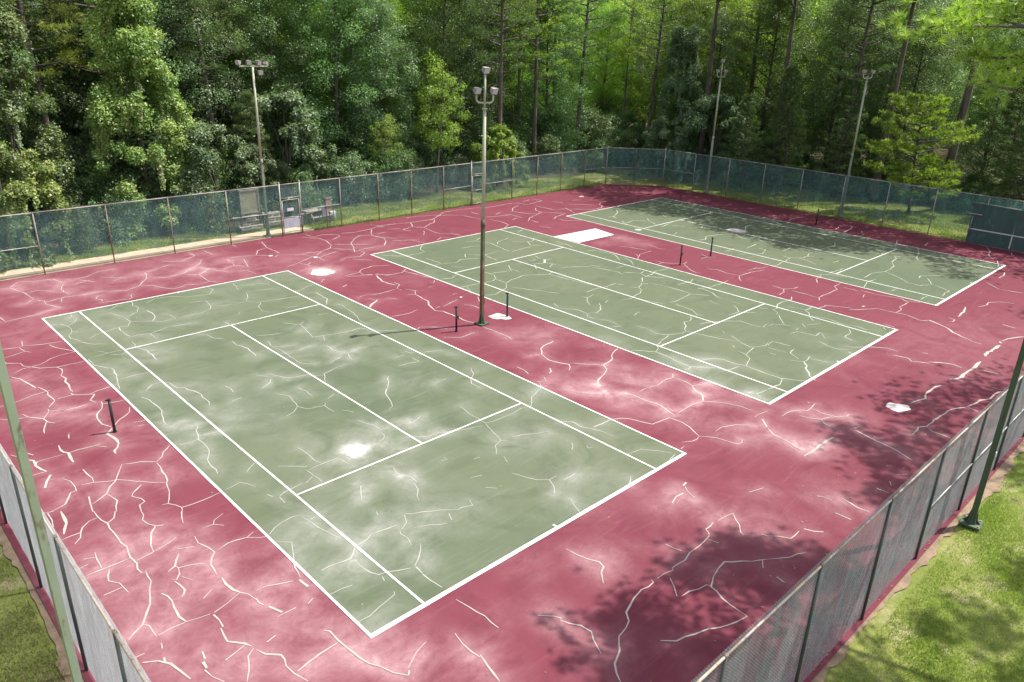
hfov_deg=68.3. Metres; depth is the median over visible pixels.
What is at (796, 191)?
chain link fence
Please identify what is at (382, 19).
broadleaf tree
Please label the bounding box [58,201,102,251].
undergrowth shrub
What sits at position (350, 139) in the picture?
undergrowth shrub
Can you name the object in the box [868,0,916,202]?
pine tree
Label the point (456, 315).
net post
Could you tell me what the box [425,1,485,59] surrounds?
slender tree
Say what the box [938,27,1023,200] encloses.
broadleaf tree
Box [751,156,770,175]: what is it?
undergrowth shrub
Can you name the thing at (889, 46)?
slender tree
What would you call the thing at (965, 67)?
broadleaf tree
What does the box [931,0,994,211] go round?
pine tree
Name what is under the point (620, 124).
undergrowth shrub
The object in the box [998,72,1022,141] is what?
broadleaf tree
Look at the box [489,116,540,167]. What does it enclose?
undergrowth shrub
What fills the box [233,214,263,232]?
wooden bleacher
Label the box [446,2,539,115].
broadleaf tree
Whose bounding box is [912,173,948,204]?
undergrowth shrub
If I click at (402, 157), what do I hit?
undergrowth shrub
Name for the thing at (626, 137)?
undergrowth shrub
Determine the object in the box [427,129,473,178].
undergrowth shrub
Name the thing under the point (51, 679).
dry grass
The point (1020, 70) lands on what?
pine tree
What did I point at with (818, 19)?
broadleaf tree
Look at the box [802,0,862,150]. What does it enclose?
pine tree
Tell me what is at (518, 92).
slender tree
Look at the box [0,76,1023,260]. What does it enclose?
forest floor
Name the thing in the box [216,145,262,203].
undergrowth shrub
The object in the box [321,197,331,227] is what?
meter box
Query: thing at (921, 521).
chain link fence
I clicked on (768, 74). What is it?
broadleaf tree
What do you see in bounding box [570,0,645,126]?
broadleaf tree
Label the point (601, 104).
undergrowth shrub
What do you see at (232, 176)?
undergrowth shrub
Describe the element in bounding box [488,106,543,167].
undergrowth shrub
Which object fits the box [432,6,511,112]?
broadleaf tree
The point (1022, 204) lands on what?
undergrowth shrub
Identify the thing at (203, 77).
pine tree
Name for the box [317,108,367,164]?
undergrowth shrub
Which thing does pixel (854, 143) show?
light pole
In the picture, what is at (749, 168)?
undergrowth shrub
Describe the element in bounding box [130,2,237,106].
broadleaf tree
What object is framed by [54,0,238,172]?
broadleaf tree
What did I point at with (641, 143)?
undergrowth shrub
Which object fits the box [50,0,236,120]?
broadleaf tree
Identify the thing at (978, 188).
undergrowth shrub
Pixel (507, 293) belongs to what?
net post
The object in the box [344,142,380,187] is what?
undergrowth shrub
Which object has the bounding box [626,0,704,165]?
pine tree
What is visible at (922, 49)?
broadleaf tree
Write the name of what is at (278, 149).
undergrowth shrub
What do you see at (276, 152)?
undergrowth shrub
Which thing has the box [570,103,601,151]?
undergrowth shrub
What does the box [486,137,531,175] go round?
undergrowth shrub
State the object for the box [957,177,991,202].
undergrowth shrub
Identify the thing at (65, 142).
undergrowth shrub
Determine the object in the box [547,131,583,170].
undergrowth shrub
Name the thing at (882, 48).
pine tree
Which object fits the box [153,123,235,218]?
undergrowth shrub
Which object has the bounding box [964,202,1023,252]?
practice board
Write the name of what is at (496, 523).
tennis court
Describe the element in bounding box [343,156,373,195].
undergrowth shrub
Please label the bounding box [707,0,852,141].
broadleaf tree
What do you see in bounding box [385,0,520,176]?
broadleaf tree
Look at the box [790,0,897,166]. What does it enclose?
broadleaf tree
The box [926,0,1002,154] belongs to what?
pine tree
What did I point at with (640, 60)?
broadleaf tree
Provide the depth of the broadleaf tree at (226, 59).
53.77 m
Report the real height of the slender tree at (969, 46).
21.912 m
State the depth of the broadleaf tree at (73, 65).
48.91 m
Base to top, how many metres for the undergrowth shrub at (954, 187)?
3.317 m
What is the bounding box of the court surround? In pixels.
[0,184,1023,681]
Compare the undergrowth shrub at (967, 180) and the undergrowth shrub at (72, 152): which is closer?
the undergrowth shrub at (72, 152)
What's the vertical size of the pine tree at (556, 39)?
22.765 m
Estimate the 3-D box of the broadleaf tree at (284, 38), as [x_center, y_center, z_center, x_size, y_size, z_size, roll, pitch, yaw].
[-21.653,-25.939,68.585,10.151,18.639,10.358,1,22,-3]
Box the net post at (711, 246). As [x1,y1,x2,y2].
[709,237,713,255]
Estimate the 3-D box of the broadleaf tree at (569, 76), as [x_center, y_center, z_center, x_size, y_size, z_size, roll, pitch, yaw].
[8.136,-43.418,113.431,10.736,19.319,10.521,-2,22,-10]
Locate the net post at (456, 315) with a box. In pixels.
[454,306,458,331]
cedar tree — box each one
[751,63,811,191]
[813,79,868,197]
[988,113,1023,214]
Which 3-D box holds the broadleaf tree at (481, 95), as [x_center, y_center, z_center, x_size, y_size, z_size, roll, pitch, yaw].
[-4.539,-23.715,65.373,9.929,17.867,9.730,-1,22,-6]
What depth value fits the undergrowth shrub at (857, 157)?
64.73 m
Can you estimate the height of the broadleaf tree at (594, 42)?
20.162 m
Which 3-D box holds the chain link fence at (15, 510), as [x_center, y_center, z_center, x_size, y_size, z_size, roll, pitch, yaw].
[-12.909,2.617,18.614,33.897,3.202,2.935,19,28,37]
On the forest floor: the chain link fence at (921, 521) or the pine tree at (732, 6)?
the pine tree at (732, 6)
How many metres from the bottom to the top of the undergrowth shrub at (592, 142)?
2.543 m
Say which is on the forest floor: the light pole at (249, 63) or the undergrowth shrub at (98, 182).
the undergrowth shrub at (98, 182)
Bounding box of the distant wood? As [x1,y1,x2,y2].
[404,0,1023,138]
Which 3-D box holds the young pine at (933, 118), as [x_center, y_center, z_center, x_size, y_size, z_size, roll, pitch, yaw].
[29.033,-13.242,54.070,7.490,8.780,6.511,7,23,13]
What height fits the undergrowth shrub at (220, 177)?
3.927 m
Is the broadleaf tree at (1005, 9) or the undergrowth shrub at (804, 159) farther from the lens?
the undergrowth shrub at (804, 159)
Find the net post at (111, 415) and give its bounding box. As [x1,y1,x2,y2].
[105,398,116,432]
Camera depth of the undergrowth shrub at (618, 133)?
74.90 m
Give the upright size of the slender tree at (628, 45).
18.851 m
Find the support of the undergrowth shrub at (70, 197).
on the forest floor
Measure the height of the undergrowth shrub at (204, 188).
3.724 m
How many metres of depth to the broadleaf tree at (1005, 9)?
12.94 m
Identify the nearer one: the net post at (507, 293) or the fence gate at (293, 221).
the net post at (507, 293)
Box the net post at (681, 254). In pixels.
[679,245,682,264]
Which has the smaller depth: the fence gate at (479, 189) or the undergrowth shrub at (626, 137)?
the fence gate at (479, 189)
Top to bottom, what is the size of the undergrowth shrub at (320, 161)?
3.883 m
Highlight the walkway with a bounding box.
[0,227,313,280]
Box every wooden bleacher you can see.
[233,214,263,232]
[262,210,282,227]
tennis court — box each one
[42,271,686,637]
[370,226,897,403]
[568,198,1005,305]
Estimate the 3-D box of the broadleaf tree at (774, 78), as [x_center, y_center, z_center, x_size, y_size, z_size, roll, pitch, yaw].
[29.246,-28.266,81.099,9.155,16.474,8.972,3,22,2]
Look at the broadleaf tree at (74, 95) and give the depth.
45.84 m
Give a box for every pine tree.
[0,0,82,158]
[40,0,161,170]
[142,0,250,151]
[460,0,539,181]
[493,0,574,171]
[526,0,587,106]
[550,0,624,163]
[583,2,617,106]
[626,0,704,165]
[694,0,722,174]
[719,0,802,162]
[765,0,796,187]
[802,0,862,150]
[819,0,917,192]
[837,2,909,104]
[844,3,904,156]
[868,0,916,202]
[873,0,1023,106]
[890,0,967,155]
[924,0,969,128]
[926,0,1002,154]
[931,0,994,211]
[1008,8,1023,175]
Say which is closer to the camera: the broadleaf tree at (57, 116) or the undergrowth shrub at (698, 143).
the broadleaf tree at (57, 116)
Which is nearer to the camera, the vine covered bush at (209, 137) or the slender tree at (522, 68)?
the vine covered bush at (209, 137)
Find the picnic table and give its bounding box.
[297,207,332,223]
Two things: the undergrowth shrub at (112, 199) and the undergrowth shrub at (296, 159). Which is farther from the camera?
the undergrowth shrub at (296, 159)
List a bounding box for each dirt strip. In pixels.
[0,524,84,681]
[345,180,631,225]
[812,440,1023,681]
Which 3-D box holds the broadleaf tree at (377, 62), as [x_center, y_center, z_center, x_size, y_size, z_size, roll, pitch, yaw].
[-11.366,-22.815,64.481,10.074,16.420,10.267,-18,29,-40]
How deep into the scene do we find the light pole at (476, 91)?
29.75 m
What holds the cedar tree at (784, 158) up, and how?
on the lawn at (870, 629)
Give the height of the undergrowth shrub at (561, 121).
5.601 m
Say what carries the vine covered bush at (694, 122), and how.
on the forest floor
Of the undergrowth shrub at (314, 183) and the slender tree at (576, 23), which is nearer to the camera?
the undergrowth shrub at (314, 183)
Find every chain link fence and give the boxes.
[0,146,666,277]
[0,444,150,681]
[663,149,1023,237]
[691,372,1023,681]
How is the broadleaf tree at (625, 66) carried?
on the forest floor
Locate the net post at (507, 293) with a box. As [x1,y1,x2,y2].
[506,292,508,316]
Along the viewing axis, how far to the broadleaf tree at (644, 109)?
86.73 m
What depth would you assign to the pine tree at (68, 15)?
43.41 m
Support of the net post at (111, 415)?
on the court surround
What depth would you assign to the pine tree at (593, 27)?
109.44 m
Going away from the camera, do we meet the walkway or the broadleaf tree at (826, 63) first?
the walkway
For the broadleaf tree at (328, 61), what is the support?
on the forest floor
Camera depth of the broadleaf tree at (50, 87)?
53.16 m
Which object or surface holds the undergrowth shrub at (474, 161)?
on the forest floor
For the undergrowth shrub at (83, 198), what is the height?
4.439 m
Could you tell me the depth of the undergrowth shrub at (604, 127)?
74.98 m
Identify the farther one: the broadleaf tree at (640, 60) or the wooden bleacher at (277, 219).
the broadleaf tree at (640, 60)
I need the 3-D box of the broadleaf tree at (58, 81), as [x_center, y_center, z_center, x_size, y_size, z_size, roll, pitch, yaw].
[-34.159,-23.095,57.621,11.598,20.870,11.366,-6,23,-19]
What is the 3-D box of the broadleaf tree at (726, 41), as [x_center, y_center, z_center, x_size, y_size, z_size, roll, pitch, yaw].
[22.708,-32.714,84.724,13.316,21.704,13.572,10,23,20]
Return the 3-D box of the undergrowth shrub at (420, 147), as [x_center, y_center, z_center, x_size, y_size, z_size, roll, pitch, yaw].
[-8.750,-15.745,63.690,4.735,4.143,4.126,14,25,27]
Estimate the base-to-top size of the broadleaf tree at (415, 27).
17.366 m
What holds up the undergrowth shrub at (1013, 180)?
on the forest floor
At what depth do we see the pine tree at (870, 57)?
58.57 m
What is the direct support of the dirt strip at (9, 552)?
on the lawn at (870, 629)
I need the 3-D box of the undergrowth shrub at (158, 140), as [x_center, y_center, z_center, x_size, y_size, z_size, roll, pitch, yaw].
[-24.217,-11.708,49.264,6.520,6.770,5.682,11,24,23]
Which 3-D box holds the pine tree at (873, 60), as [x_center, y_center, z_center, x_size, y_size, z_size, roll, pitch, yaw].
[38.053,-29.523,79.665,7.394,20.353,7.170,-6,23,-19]
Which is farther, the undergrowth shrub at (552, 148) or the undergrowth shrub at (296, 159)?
the undergrowth shrub at (552, 148)
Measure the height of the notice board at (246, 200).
2.400 m
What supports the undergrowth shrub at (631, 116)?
on the forest floor
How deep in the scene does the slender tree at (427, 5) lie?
65.10 m
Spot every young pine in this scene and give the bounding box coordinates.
[221,90,286,190]
[717,93,767,186]
[861,91,981,213]
[863,89,925,199]
[966,76,1023,195]
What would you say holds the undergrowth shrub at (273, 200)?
on the forest floor
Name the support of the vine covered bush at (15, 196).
on the forest floor
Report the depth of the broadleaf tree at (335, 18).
53.80 m
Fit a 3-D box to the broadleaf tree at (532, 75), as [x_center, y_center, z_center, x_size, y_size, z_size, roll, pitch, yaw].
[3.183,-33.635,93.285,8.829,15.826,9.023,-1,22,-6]
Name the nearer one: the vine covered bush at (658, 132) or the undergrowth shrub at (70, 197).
the undergrowth shrub at (70, 197)
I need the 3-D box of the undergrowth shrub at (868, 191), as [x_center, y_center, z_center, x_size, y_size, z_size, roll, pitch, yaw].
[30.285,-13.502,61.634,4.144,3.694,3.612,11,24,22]
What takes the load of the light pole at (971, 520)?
on the grass at (998, 565)
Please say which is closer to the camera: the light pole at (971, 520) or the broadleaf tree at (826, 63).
the light pole at (971, 520)
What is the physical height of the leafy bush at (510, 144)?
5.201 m
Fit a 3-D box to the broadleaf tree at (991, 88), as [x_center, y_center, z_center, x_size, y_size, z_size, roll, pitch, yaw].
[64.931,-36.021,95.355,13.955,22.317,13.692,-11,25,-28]
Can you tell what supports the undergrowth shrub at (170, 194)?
on the forest floor
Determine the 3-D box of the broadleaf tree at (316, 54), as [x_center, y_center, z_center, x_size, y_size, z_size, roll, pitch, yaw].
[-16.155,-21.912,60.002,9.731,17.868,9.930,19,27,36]
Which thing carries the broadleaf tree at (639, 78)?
on the forest floor
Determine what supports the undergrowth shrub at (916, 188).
on the forest floor
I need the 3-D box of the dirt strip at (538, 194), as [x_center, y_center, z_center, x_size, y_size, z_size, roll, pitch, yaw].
[-0.812,-10.377,55.956,30.799,0.001,0.582,-18,29,-40]
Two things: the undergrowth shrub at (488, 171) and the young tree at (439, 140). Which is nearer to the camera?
the young tree at (439, 140)
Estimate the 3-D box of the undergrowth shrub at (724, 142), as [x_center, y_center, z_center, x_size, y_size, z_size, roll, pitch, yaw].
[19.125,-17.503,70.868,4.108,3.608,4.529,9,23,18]
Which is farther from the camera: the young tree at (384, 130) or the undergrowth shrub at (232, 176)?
the young tree at (384, 130)
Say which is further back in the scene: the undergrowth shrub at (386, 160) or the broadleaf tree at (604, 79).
the broadleaf tree at (604, 79)
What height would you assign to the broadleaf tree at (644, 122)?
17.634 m
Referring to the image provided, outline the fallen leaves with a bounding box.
[3,187,1022,677]
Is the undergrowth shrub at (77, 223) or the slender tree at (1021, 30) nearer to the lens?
the undergrowth shrub at (77, 223)
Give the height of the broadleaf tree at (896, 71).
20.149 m
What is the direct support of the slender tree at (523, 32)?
on the forest floor
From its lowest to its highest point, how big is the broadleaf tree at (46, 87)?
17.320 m
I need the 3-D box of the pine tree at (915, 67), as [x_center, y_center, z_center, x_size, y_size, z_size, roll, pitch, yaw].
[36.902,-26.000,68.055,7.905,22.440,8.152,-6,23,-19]
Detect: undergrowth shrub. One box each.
[1,148,60,233]
[5,200,39,238]
[29,132,113,202]
[32,170,99,241]
[37,158,130,229]
[56,142,109,211]
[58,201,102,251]
[61,115,158,210]
[75,129,138,185]
[75,170,136,235]
[87,109,172,183]
[88,179,150,246]
[89,116,188,207]
[133,180,177,228]
[138,173,188,223]
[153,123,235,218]
[170,172,233,233]
[174,163,232,209]
[204,163,252,215]
[211,129,233,178]
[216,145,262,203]
[246,139,304,208]
[254,166,293,216]
[267,132,299,196]
[271,135,326,189]
[287,167,318,200]
[289,183,342,218]
[296,147,345,201]
[299,120,370,193]
[308,165,342,200]
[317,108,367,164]
[331,134,386,189]
[332,148,393,205]
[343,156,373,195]
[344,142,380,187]
[353,103,415,172]
[368,151,409,200]
[371,143,422,196]
[397,128,444,178]
[402,152,435,189]
[408,132,430,166]
[413,134,464,184]
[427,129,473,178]
[445,153,472,183]
[449,107,506,171]
[452,143,485,178]
[463,148,489,177]
[468,113,512,168]
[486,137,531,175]
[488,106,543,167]
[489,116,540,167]
[494,109,529,162]
[494,129,532,177]
[520,131,566,172]
[522,103,573,166]
[536,107,582,159]
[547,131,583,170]
[558,139,583,165]
[568,111,616,164]
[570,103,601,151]
[578,149,605,172]
[584,111,615,153]
[584,139,607,163]
[588,94,632,129]
[593,137,612,160]
[597,112,627,146]
[598,108,646,151]
[598,128,639,165]
[607,129,640,163]
[609,126,642,162]
[632,123,646,156]
[687,131,720,155]
[703,136,730,167]
[736,137,782,174]
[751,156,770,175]
[783,151,817,186]
[788,158,825,187]
[814,140,863,180]
[824,145,873,185]
[836,158,870,191]
[857,153,907,198]
[870,163,914,202]
[899,166,933,196]
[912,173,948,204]
[926,164,968,203]
[947,179,989,213]
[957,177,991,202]
[973,177,1023,206]
[982,182,1007,202]
[1010,185,1023,210]
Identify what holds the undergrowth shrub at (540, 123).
on the forest floor
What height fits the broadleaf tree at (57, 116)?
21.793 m
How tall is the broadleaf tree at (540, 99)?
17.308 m
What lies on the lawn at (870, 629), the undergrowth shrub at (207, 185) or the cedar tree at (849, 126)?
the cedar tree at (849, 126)
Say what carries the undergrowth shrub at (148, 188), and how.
on the forest floor
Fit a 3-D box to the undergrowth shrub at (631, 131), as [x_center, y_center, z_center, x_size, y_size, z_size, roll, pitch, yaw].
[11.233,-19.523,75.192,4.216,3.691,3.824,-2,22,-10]
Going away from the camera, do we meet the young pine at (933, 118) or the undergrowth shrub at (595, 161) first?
the young pine at (933, 118)
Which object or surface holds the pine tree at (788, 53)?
on the lawn at (870, 629)
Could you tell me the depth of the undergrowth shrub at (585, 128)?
73.55 m
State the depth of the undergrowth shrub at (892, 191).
60.15 m
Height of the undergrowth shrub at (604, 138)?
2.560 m
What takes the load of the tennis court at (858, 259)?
on the court surround
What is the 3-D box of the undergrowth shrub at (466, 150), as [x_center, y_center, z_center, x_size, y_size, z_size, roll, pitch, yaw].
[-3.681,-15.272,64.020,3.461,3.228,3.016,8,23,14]
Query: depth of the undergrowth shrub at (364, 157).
57.37 m
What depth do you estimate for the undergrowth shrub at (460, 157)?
62.23 m
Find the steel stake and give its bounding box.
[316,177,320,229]
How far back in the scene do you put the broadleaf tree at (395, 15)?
59.12 m
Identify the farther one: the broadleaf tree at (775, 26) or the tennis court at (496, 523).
the broadleaf tree at (775, 26)
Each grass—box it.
[0,552,69,681]
[1,175,970,270]
[837,456,1023,681]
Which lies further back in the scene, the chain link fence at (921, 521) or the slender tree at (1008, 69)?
the slender tree at (1008, 69)
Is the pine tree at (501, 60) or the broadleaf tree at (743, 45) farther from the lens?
the broadleaf tree at (743, 45)
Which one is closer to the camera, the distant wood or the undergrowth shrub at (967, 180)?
the undergrowth shrub at (967, 180)
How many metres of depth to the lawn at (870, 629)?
16.45 m
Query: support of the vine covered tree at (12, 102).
on the forest floor
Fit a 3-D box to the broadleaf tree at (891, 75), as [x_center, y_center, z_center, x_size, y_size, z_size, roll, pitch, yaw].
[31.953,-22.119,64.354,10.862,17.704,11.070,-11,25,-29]
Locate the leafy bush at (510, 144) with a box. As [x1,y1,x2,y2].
[466,123,529,192]
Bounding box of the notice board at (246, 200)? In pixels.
[237,188,261,226]
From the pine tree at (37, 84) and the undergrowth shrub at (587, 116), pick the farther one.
the undergrowth shrub at (587, 116)
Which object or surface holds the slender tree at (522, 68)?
on the forest floor
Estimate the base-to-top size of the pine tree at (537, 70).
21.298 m
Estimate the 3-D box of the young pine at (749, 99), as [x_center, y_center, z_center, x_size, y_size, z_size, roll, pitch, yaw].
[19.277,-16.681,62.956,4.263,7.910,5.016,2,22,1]
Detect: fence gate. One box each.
[280,183,301,233]
[472,163,481,203]
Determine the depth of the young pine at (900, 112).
58.98 m
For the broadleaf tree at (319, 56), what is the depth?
84.34 m
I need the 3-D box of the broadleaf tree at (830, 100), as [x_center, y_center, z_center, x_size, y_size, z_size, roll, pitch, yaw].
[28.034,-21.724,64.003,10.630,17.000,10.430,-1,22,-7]
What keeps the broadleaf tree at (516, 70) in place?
on the forest floor
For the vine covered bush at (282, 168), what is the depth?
48.65 m
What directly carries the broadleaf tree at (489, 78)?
on the forest floor
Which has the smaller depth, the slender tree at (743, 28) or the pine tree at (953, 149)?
the pine tree at (953, 149)
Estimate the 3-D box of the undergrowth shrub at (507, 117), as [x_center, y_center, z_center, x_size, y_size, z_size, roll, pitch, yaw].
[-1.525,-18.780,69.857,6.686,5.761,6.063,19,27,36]
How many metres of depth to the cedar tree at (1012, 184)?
53.55 m
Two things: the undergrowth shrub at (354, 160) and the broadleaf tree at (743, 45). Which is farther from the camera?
the broadleaf tree at (743, 45)
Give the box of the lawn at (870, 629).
[0,85,1023,681]
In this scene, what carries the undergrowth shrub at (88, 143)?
on the forest floor
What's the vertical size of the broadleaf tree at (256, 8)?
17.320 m
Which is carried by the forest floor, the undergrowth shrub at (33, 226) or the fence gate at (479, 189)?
the undergrowth shrub at (33, 226)
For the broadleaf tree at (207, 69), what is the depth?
55.77 m
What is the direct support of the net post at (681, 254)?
on the court surround
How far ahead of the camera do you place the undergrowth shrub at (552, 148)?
67.70 m
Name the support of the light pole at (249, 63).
on the walkway
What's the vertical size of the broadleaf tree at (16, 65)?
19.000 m
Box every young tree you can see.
[365,113,403,195]
[412,62,474,192]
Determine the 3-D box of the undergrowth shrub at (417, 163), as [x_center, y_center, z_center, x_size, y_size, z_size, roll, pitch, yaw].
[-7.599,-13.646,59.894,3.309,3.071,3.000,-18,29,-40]
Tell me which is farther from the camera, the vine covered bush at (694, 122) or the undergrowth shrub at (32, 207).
the vine covered bush at (694, 122)
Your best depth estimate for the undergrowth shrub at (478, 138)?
65.93 m
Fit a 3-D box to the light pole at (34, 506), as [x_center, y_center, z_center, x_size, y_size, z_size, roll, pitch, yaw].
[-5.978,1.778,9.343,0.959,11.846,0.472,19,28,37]
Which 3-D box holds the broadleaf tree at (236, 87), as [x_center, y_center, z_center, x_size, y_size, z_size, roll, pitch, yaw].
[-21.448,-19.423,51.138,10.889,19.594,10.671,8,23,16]
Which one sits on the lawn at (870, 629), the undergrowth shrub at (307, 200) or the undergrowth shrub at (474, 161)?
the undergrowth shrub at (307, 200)
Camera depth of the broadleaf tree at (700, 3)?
72.86 m
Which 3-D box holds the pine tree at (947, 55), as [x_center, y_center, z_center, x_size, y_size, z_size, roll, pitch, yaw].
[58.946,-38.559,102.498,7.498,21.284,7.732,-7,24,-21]
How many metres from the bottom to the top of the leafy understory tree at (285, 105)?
8.139 m
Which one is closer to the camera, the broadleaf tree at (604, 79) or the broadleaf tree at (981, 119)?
the broadleaf tree at (604, 79)
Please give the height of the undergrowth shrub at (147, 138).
6.730 m
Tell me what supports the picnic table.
on the lawn at (870, 629)
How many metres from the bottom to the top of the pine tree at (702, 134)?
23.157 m
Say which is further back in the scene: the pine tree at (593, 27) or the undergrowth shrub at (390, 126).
the pine tree at (593, 27)
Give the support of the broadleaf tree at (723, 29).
on the forest floor
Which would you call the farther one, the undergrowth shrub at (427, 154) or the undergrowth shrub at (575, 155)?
the undergrowth shrub at (575, 155)
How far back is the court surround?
20.76 m
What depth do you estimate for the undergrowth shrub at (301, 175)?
51.46 m
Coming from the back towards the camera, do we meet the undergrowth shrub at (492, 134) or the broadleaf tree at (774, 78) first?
the broadleaf tree at (774, 78)
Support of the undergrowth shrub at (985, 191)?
on the forest floor
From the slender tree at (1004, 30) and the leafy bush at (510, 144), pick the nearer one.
the leafy bush at (510, 144)
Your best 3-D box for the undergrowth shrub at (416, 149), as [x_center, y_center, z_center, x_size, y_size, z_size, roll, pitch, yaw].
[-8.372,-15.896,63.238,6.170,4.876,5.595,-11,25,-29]
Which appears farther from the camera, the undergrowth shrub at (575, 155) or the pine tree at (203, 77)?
the undergrowth shrub at (575, 155)
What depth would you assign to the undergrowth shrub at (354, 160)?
53.34 m
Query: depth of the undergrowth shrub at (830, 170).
67.17 m
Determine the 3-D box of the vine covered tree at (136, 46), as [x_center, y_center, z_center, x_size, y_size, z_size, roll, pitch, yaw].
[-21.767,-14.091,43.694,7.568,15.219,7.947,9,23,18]
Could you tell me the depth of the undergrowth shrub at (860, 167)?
62.35 m
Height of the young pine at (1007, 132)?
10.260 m
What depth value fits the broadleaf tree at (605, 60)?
99.28 m
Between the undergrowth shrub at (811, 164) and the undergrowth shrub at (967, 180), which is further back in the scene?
the undergrowth shrub at (811, 164)
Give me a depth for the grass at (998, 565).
16.38 m
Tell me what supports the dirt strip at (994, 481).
on the lawn at (870, 629)
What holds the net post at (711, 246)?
on the court surround
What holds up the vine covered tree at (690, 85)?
on the forest floor
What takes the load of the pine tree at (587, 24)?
on the forest floor
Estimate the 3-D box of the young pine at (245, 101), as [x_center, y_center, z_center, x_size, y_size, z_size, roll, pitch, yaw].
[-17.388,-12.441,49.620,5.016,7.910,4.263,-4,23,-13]
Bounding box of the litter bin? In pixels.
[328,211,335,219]
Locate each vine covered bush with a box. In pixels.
[0,137,96,274]
[172,118,268,231]
[221,143,291,217]
[628,116,693,182]
[676,91,759,187]
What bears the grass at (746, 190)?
on the lawn at (870, 629)
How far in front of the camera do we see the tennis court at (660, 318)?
34.20 m
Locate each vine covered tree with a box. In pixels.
[0,0,91,256]
[77,0,210,238]
[639,22,709,176]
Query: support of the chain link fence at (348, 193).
on the lawn at (870, 629)
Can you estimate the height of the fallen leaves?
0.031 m
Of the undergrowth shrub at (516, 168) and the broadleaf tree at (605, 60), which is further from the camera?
the broadleaf tree at (605, 60)
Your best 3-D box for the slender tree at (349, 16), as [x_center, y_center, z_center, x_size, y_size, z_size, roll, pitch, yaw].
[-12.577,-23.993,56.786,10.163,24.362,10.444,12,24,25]
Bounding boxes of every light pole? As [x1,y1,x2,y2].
[0,342,82,681]
[235,60,273,237]
[473,66,498,325]
[703,59,727,192]
[836,69,875,216]
[959,339,1023,530]
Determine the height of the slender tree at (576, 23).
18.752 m
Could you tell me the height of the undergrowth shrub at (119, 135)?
6.844 m
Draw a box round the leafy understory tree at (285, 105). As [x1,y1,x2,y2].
[232,85,355,216]
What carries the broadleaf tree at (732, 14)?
on the forest floor
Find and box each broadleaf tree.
[0,0,114,159]
[0,0,115,157]
[0,41,46,150]
[4,1,86,147]
[8,0,154,147]
[12,0,151,154]
[18,4,101,139]
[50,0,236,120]
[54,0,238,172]
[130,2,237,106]
[133,0,279,193]
[142,0,275,134]
[144,4,246,131]
[186,0,341,178]
[216,0,320,124]
[224,0,321,126]
[250,0,358,137]
[259,0,405,180]
[286,8,348,101]
[288,0,384,121]
[318,0,444,147]
[329,0,432,187]
[336,1,423,130]
[366,0,472,156]
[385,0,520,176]
[401,0,513,161]
[428,0,543,136]
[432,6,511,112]
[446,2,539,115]
[496,2,542,108]
[504,0,597,158]
[507,36,570,116]
[510,0,594,115]
[543,0,595,112]
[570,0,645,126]
[571,0,638,114]
[586,0,646,112]
[588,0,663,130]
[590,0,673,128]
[609,0,737,120]
[611,0,700,127]
[621,3,676,127]
[634,0,730,150]
[659,0,759,121]
[662,0,776,133]
[676,7,757,171]
[702,0,827,175]
[702,1,772,138]
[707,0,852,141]
[738,6,828,148]
[741,17,794,140]
[767,0,880,158]
[783,0,929,179]
[786,0,852,113]
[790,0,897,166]
[825,0,957,182]
[841,0,973,188]
[841,10,933,125]
[888,7,988,142]
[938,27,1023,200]
[962,12,1022,143]
[967,13,1016,129]
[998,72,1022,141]
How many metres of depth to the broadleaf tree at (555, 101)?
68.56 m
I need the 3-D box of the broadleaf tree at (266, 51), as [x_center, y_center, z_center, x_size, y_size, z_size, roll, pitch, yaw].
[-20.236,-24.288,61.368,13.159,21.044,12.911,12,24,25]
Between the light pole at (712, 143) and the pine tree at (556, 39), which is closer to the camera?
the light pole at (712, 143)
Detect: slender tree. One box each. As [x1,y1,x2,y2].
[300,0,391,116]
[396,0,458,62]
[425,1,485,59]
[489,0,566,138]
[494,0,580,107]
[505,4,541,114]
[544,1,595,78]
[595,0,672,130]
[719,0,771,148]
[868,0,940,160]
[950,0,1020,52]
[987,0,1023,163]
[992,0,1022,146]
[999,11,1023,172]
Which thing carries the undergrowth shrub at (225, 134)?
on the forest floor

